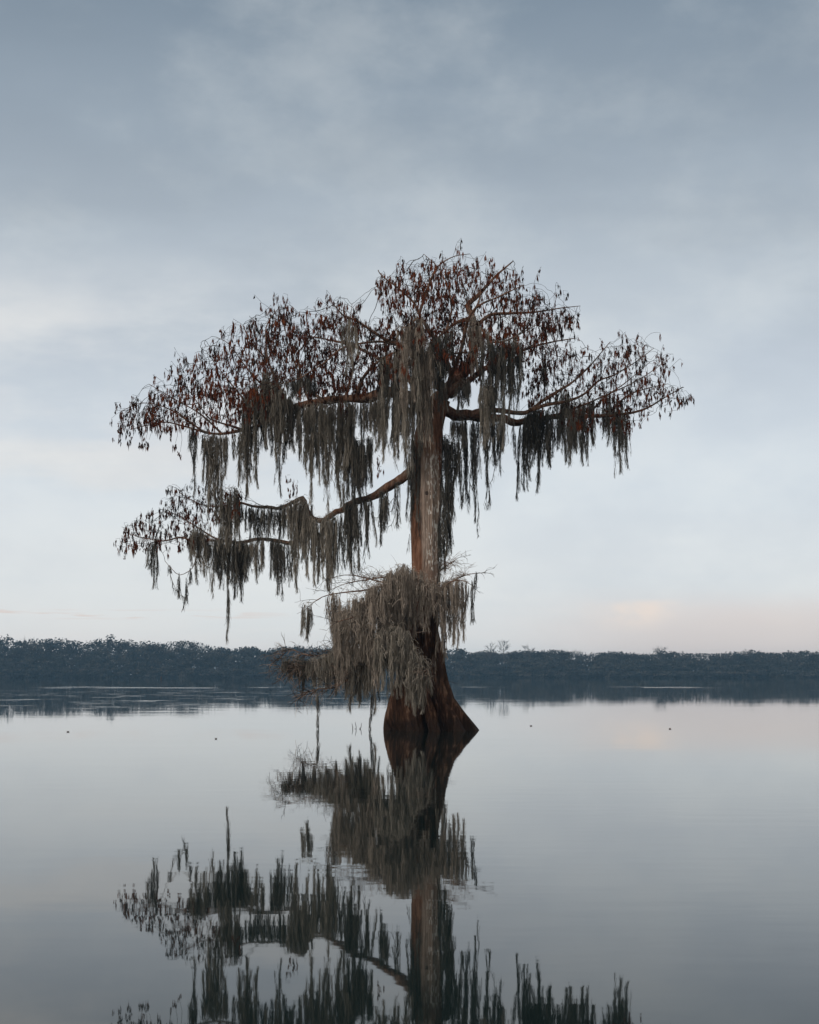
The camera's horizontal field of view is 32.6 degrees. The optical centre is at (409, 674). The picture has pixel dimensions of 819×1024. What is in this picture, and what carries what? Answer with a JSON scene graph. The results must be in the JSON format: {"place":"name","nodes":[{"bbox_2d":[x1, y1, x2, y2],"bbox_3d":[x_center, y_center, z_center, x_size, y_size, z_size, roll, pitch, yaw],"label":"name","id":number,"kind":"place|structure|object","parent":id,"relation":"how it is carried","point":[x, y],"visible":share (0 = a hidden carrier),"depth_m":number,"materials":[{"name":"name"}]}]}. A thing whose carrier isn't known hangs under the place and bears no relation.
{"place":"outdoors","nodes":[
{"label":"outdoors","id":0,"kind":"place"},
{"bbox_2d":[0,678,818,1023],"bbox_3d":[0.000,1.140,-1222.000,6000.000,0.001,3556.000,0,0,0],"label":"water","id":1,"kind":"structure","parent":0,"point":[572,850],"depth_m":8.89,"materials":[{"name":"grey liquid"}]},
{"bbox_2d":[111,238,694,731],"bbox_3d":[-0.170,-3.651,29.729,13.678,11.448,9.520,0,0,0],"label":"cypress tree","id":2,"kind":"object","parent":1,"relation":"in","point":[443,710],"visible":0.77,"depth_m":29.13,"materials":[{"name":"brown plant"}]},
{"bbox_2d":[145,540,159,589],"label":"moss clump","id":3,"kind":"object","parent":2,"relation":"hanging from","point":[151,565],"visible":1,"depth_m":32.76,"materials":[{"name":"grey plant"}]},
{"bbox_2d":[167,565,192,611],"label":"moss clump","id":4,"kind":"object","parent":2,"relation":"hanging from","point":[185,597],"visible":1,"depth_m":32.37,"materials":[{"name":"grey plant"}]},
{"bbox_2d":[185,427,197,497],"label":"moss clump","id":5,"kind":"object","parent":2,"relation":"hanging from","point":[191,439],"visible":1,"depth_m":30.57,"materials":[{"name":"grey plant"}]},
{"bbox_2d":[186,525,215,600],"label":"moss clump","id":6,"kind":"object","parent":2,"relation":"hanging from","point":[199,541],"visible":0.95,"depth_m":32.06,"materials":[{"name":"grey plant"}]},
{"bbox_2d":[199,431,230,540],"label":"moss clump","id":7,"kind":"object","parent":2,"relation":"hanging from","point":[214,446],"visible":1,"depth_m":30.49,"materials":[{"name":"grey plant"}]},
{"bbox_2d":[207,537,248,602],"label":"moss clump","id":8,"kind":"object","parent":2,"relation":"hanging from","point":[232,562],"visible":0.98,"depth_m":31.57,"materials":[{"name":"grey plant"}]},
{"bbox_2d":[225,584,230,641],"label":"moss clump","id":9,"kind":"object","parent":2,"relation":"hanging from","point":[228,608],"visible":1,"depth_m":31.72,"materials":[{"name":"grey plant"}]},
{"bbox_2d":[217,484,242,555],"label":"moss clump","id":10,"kind":"object","parent":2,"relation":"hanging from","point":[225,527],"visible":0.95,"depth_m":31.50,"materials":[{"name":"grey plant"}]},
{"bbox_2d":[227,430,251,487],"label":"moss clump","id":11,"kind":"object","parent":2,"relation":"hanging from","point":[239,468],"visible":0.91,"depth_m":30.28,"materials":[{"name":"grey plant"}]},
{"bbox_2d":[238,391,260,501],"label":"moss clump","id":12,"kind":"object","parent":2,"relation":"hanging from","point":[252,438],"visible":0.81,"depth_m":30.11,"materials":[{"name":"grey plant"}]},
{"bbox_2d":[241,537,265,584],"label":"moss clump","id":13,"kind":"object","parent":2,"relation":"attached to","point":[251,549],"visible":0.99,"depth_m":31.25,"materials":[{"name":"grey plant"}]},
{"bbox_2d":[257,386,274,455],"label":"moss clump","id":14,"kind":"object","parent":2,"relation":"hanging from","point":[261,428],"visible":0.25,"depth_m":30.42,"materials":[{"name":"grey plant"}]},
{"bbox_2d":[240,503,292,550],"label":"moss clump","id":15,"kind":"object","parent":2,"relation":"attached to","point":[259,519],"visible":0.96,"depth_m":31.16,"materials":[{"name":"grey plant"}]},
{"bbox_2d":[250,369,293,459],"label":"moss clump","id":16,"kind":"object","parent":2,"relation":"hanging from","point":[279,405],"visible":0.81,"depth_m":29.64,"materials":[{"name":"grey plant"}]},
{"bbox_2d":[266,536,295,600],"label":"moss clump","id":17,"kind":"object","parent":2,"relation":"hanging from","point":[277,551],"visible":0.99,"depth_m":30.95,"materials":[{"name":"grey plant"}]},
{"bbox_2d":[274,434,287,498],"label":"moss clump","id":18,"kind":"object","parent":2,"relation":"hanging from","point":[278,460],"visible":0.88,"depth_m":29.95,"materials":[{"name":"grey plant"}]},
{"bbox_2d":[277,398,316,453],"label":"moss clump","id":19,"kind":"object","parent":2,"relation":"hanging from","point":[297,415],"visible":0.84,"depth_m":29.79,"materials":[{"name":"grey plant"}]},
{"bbox_2d":[281,494,314,594],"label":"moss clump","id":20,"kind":"object","parent":2,"relation":"attached to","point":[299,513],"visible":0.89,"depth_m":30.49,"materials":[{"name":"grey plant"}]},
{"bbox_2d":[286,375,318,402],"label":"moss clump","id":21,"kind":"object","parent":2,"relation":"hanging from","point":[296,385],"visible":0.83,"depth_m":28.39,"materials":[{"name":"grey plant"}]},
{"bbox_2d":[300,602,313,643],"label":"moss clump","id":22,"kind":"object","parent":2,"relation":"hanging from","point":[309,611],"visible":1,"depth_m":28.21,"materials":[{"name":"grey plant"}]},
{"bbox_2d":[297,423,322,504],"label":"moss clump","id":23,"kind":"object","parent":2,"relation":"hanging from","point":[317,450],"visible":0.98,"depth_m":29.72,"materials":[{"name":"grey plant"}]},
{"bbox_2d":[279,649,340,693],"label":"moss clump","id":24,"kind":"object","parent":2,"relation":"hanging from","point":[302,663],"visible":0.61,"depth_m":30.53,"materials":[{"name":"grey plant"}]},
{"bbox_2d":[315,693,320,728],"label":"moss clump","id":25,"kind":"object","parent":2,"relation":"hanging from","point":[317,706],"visible":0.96,"depth_m":29.40,"materials":[{"name":"grey plant"}]},
{"bbox_2d":[300,509,338,594],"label":"moss clump","id":26,"kind":"object","parent":2,"relation":"hanging from","point":[328,531],"visible":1,"depth_m":30.14,"materials":[{"name":"grey plant"}]},
{"bbox_2d":[303,400,357,515],"bbox_3d":[-1.686,-4.586,29.603,1.211,2.540,0.602,0,0,17],"label":"moss clump","id":27,"kind":"object","parent":2,"relation":"hanging from","point":[323,425],"visible":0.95,"depth_m":29.55,"materials":[{"name":"grey plant"}]},
{"bbox_2d":[323,592,348,689],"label":"moss clump","id":28,"kind":"object","parent":2,"relation":"hanging from","point":[332,613],"visible":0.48,"depth_m":28.19,"materials":[{"name":"grey plant"}]},
{"bbox_2d":[305,642,380,717],"bbox_3d":[-1.383,0.043,29.723,1.818,1.705,0.836,0,0,23],"label":"moss clump","id":29,"kind":"object","parent":2,"relation":"hanging from","point":[365,679],"visible":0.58,"depth_m":29.61,"materials":[{"name":"grey plant"}]},
{"bbox_2d":[338,318,360,383],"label":"moss clump","id":30,"kind":"object","parent":2,"relation":"hanging from","point":[349,339],"visible":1,"depth_m":27.68,"materials":[{"name":"grey plant"}]},
{"bbox_2d":[336,499,370,583],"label":"moss clump","id":31,"kind":"object","parent":2,"relation":"attached to","point":[349,530],"visible":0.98,"depth_m":29.69,"materials":[{"name":"grey plant"}]},
{"bbox_2d":[339,433,374,512],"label":"moss clump","id":32,"kind":"object","parent":2,"relation":"hanging from","point":[363,457],"visible":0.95,"depth_m":29.49,"materials":[{"name":"grey plant"}]},
{"bbox_2d":[350,397,387,453],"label":"moss clump","id":33,"kind":"object","parent":2,"relation":"hanging from","point":[371,412],"visible":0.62,"depth_m":29.26,"materials":[{"name":"grey plant"}]},
{"bbox_2d":[331,567,408,672],"bbox_3d":[-0.784,-1.079,27.755,1.566,2.136,0.996,0,0,0],"label":"moss clump","id":34,"kind":"object","parent":2,"relation":"hanging from","point":[377,608],"visible":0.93,"depth_m":27.73,"materials":[{"name":"grey plant"}]},
{"bbox_2d":[368,693,374,728],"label":"moss clump","id":35,"kind":"object","parent":2,"relation":"hanging from","point":[371,708],"visible":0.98,"depth_m":29.41,"materials":[{"name":"grey plant"}]},
{"bbox_2d":[368,631,381,691],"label":"moss clump","id":36,"kind":"object","parent":2,"relation":"hanging from","point":[375,673],"visible":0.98,"depth_m":27.64,"materials":[{"name":"grey plant"}]},
{"bbox_2d":[362,481,403,550],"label":"moss clump","id":37,"kind":"object","parent":2,"relation":"hanging from","point":[383,509],"visible":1,"depth_m":29.45,"materials":[{"name":"grey plant"}]},
{"bbox_2d":[376,350,409,470],"bbox_3d":[-0.331,-5.283,28.000,0.734,2.505,0.743,0,0,0],"label":"moss clump","id":38,"kind":"object","parent":2,"relation":"hanging from","point":[384,392],"visible":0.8,"depth_m":27.97,"materials":[{"name":"grey plant"}]},
{"bbox_2d":[370,622,436,716],"bbox_3d":[-0.145,-0.097,27.641,1.393,1.892,0.916,0,0,0],"label":"moss clump","id":39,"kind":"object","parent":2,"relation":"hanging from","point":[396,658],"visible":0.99,"depth_m":27.62,"materials":[{"name":"grey plant"}]},
{"bbox_2d":[394,314,424,418],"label":"moss clump","id":40,"kind":"object","parent":2,"relation":"hanging from","point":[409,347],"visible":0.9,"depth_m":27.63,"materials":[{"name":"grey plant"}]},
{"bbox_2d":[391,351,432,475],"bbox_3d":[0.021,-5.222,27.938,0.864,2.659,0.862,0,0,28],"label":"moss clump","id":41,"kind":"object","parent":2,"relation":"hanging from","point":[404,427],"visible":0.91,"depth_m":27.80,"materials":[{"name":"grey plant"}]},
{"bbox_2d":[405,439,421,553],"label":"moss clump","id":42,"kind":"object","parent":2,"relation":"hanging from","point":[411,488],"visible":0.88,"depth_m":28.79,"materials":[{"name":"grey plant"}]},
{"bbox_2d":[389,562,444,632],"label":"moss clump","id":43,"kind":"object","parent":2,"relation":"attached to","point":[414,582],"visible":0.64,"depth_m":28.20,"materials":[{"name":"grey plant"}]},
{"bbox_2d":[411,595,431,638],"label":"moss clump","id":44,"kind":"object","parent":2,"relation":"hanging from","point":[414,620],"visible":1,"depth_m":28.14,"materials":[{"name":"grey plant"}]},
{"bbox_2d":[417,338,436,450],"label":"moss clump","id":45,"kind":"object","parent":2,"relation":"hanging from","point":[427,373],"visible":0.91,"depth_m":27.71,"materials":[{"name":"grey plant"}]},
{"bbox_2d":[426,326,459,430],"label":"moss clump","id":46,"kind":"object","parent":2,"relation":"hanging from","point":[442,368],"visible":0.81,"depth_m":27.96,"materials":[{"name":"grey plant"}]},
{"bbox_2d":[437,433,463,585],"bbox_3d":[0.748,-3.271,28.919,0.539,3.453,0.793,0,0,-26],"label":"moss clump","id":47,"kind":"object","parent":2,"relation":"attached to","point":[450,450],"visible":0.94,"depth_m":28.84,"materials":[{"name":"grey plant"}]},
{"bbox_2d":[433,576,469,672],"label":"moss clump","id":48,"kind":"object","parent":2,"relation":"hanging from","point":[456,601],"visible":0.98,"depth_m":28.39,"materials":[{"name":"grey plant"}]},
{"bbox_2d":[449,414,468,451],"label":"moss clump","id":49,"kind":"object","parent":2,"relation":"hanging from","point":[456,427],"visible":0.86,"depth_m":29.26,"materials":[{"name":"grey plant"}]},
{"bbox_2d":[453,378,471,413],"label":"moss clump","id":50,"kind":"object","parent":2,"relation":"hanging from","point":[464,394],"visible":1,"depth_m":28.86,"materials":[{"name":"grey plant"}]},
{"bbox_2d":[462,418,482,537],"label":"moss clump","id":51,"kind":"object","parent":2,"relation":"hanging from","point":[474,433],"visible":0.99,"depth_m":29.51,"materials":[{"name":"grey plant"}]},
{"bbox_2d":[470,572,477,624],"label":"moss clump","id":52,"kind":"object","parent":2,"relation":"hanging from","point":[472,619],"visible":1,"depth_m":28.81,"materials":[{"name":"grey plant"}]},
{"bbox_2d":[467,313,490,377],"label":"moss clump","id":53,"kind":"object","parent":2,"relation":"hanging from","point":[475,339],"visible":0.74,"depth_m":28.19,"materials":[{"name":"grey plant"}]},
{"bbox_2d":[476,374,506,453],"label":"moss clump","id":54,"kind":"object","parent":2,"relation":"hanging from","point":[483,400],"visible":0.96,"depth_m":28.08,"materials":[{"name":"grey plant"}]},
{"bbox_2d":[479,416,506,510],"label":"moss clump","id":55,"kind":"object","parent":2,"relation":"hanging from","point":[493,433],"visible":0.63,"depth_m":29.81,"materials":[{"name":"grey plant"}]},
{"bbox_2d":[477,336,524,444],"bbox_3d":[1.851,-5.689,27.977,0.943,2.230,0.668,0,0,-29],"label":"moss clump","id":56,"kind":"object","parent":2,"relation":"hanging from","point":[499,371],"visible":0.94,"depth_m":27.97,"materials":[{"name":"grey plant"}]},
{"bbox_2d":[510,420,529,500],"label":"moss clump","id":57,"kind":"object","parent":2,"relation":"hanging from","point":[523,459],"visible":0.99,"depth_m":30.32,"materials":[{"name":"grey plant"}]},
{"bbox_2d":[519,406,561,494],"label":"moss clump","id":58,"kind":"object","parent":2,"relation":"hanging from","point":[538,433],"visible":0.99,"depth_m":30.25,"materials":[{"name":"grey plant"}]},
{"bbox_2d":[538,350,547,400],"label":"moss clump","id":59,"kind":"object","parent":2,"relation":"hanging from","point":[543,369],"visible":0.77,"depth_m":29.92,"materials":[{"name":"grey plant"}]},
{"bbox_2d":[554,384,572,465],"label":"moss clump","id":60,"kind":"object","parent":2,"relation":"hanging from","point":[566,412],"visible":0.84,"depth_m":30.59,"materials":[{"name":"grey plant"}]},
{"bbox_2d":[564,395,596,466],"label":"moss clump","id":61,"kind":"object","parent":2,"relation":"hanging from","point":[582,436],"visible":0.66,"depth_m":31.30,"materials":[{"name":"grey plant"}]},
{"bbox_2d":[599,395,618,447],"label":"moss clump","id":62,"kind":"object","parent":2,"relation":"hanging from","point":[608,419],"visible":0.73,"depth_m":31.77,"materials":[{"name":"grey plant"}]},
{"bbox_2d":[611,407,631,477],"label":"moss clump","id":63,"kind":"object","parent":2,"relation":"hanging from","point":[618,435],"visible":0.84,"depth_m":31.95,"materials":[{"name":"grey plant"}]},
{"bbox_2d":[0,0,818,671],"label":"sky","id":64,"kind":"structure","parent":0,"point":[167,166],"materials":[{"name":"grey"}]},
{"bbox_2d":[2,675,818,677],"bbox_3d":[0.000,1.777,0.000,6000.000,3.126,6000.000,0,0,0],"label":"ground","id":65,"kind":"structure","parent":0,"point":[449,677],"depth_m":555.35,"materials":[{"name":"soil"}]},
{"bbox_2d":[1,634,14,662],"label":"tree","id":66,"kind":"object","parent":65,"relation":"on","point":[7,643],"visible":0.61,"depth_m":571.78,"materials":[{"name":"green plant"}]},
{"bbox_2d":[21,638,35,658],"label":"tree","id":67,"kind":"object","parent":65,"relation":"on","point":[28,646],"visible":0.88,"depth_m":571.05,"materials":[{"name":"green plant"}]},
{"bbox_2d":[104,634,117,671],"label":"tree","id":68,"kind":"object","parent":65,"relation":"on","point":[111,642],"visible":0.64,"depth_m":571.04,"materials":[{"name":"green plant"}]},
{"bbox_2d":[0,635,818,677],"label":"forest","id":69,"kind":"object","parent":65,"relation":"on","point":[182,660],"visible":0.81,"depth_m":560.98,"materials":[{"name":"green plant"}]},
{"bbox_2d":[452,647,466,667],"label":"tree","id":70,"kind":"object","parent":65,"relation":"on","point":[460,652],"visible":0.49,"depth_m":571.83,"materials":[{"name":"green plant"}]},
{"bbox_2d":[484,641,498,658],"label":"tree","id":71,"kind":"object","parent":65,"relation":"on","point":[489,653],"visible":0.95,"depth_m":571.69,"materials":[{"name":"grey plant"}]},
{"bbox_2d":[497,639,510,662],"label":"tree","id":72,"kind":"object","parent":65,"relation":"on","point":[504,642],"visible":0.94,"depth_m":572.14,"materials":[{"name":"grey plant"}]},
{"bbox_2d":[522,645,535,665],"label":"tree","id":73,"kind":"object","parent":65,"relation":"on","point":[528,652],"visible":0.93,"depth_m":572.11,"materials":[{"name":"green plant"}]},
{"bbox_2d":[652,646,668,659],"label":"tree","id":74,"kind":"object","parent":65,"relation":"on","point":[660,653],"visible":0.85,"depth_m":571.31,"materials":[{"name":"green plant"}]},
{"bbox_2d":[740,649,754,660],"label":"tree","id":75,"kind":"object","parent":65,"relation":"on","point":[747,655],"visible":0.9,"depth_m":571.57,"materials":[{"name":"green plant"}]}
]}

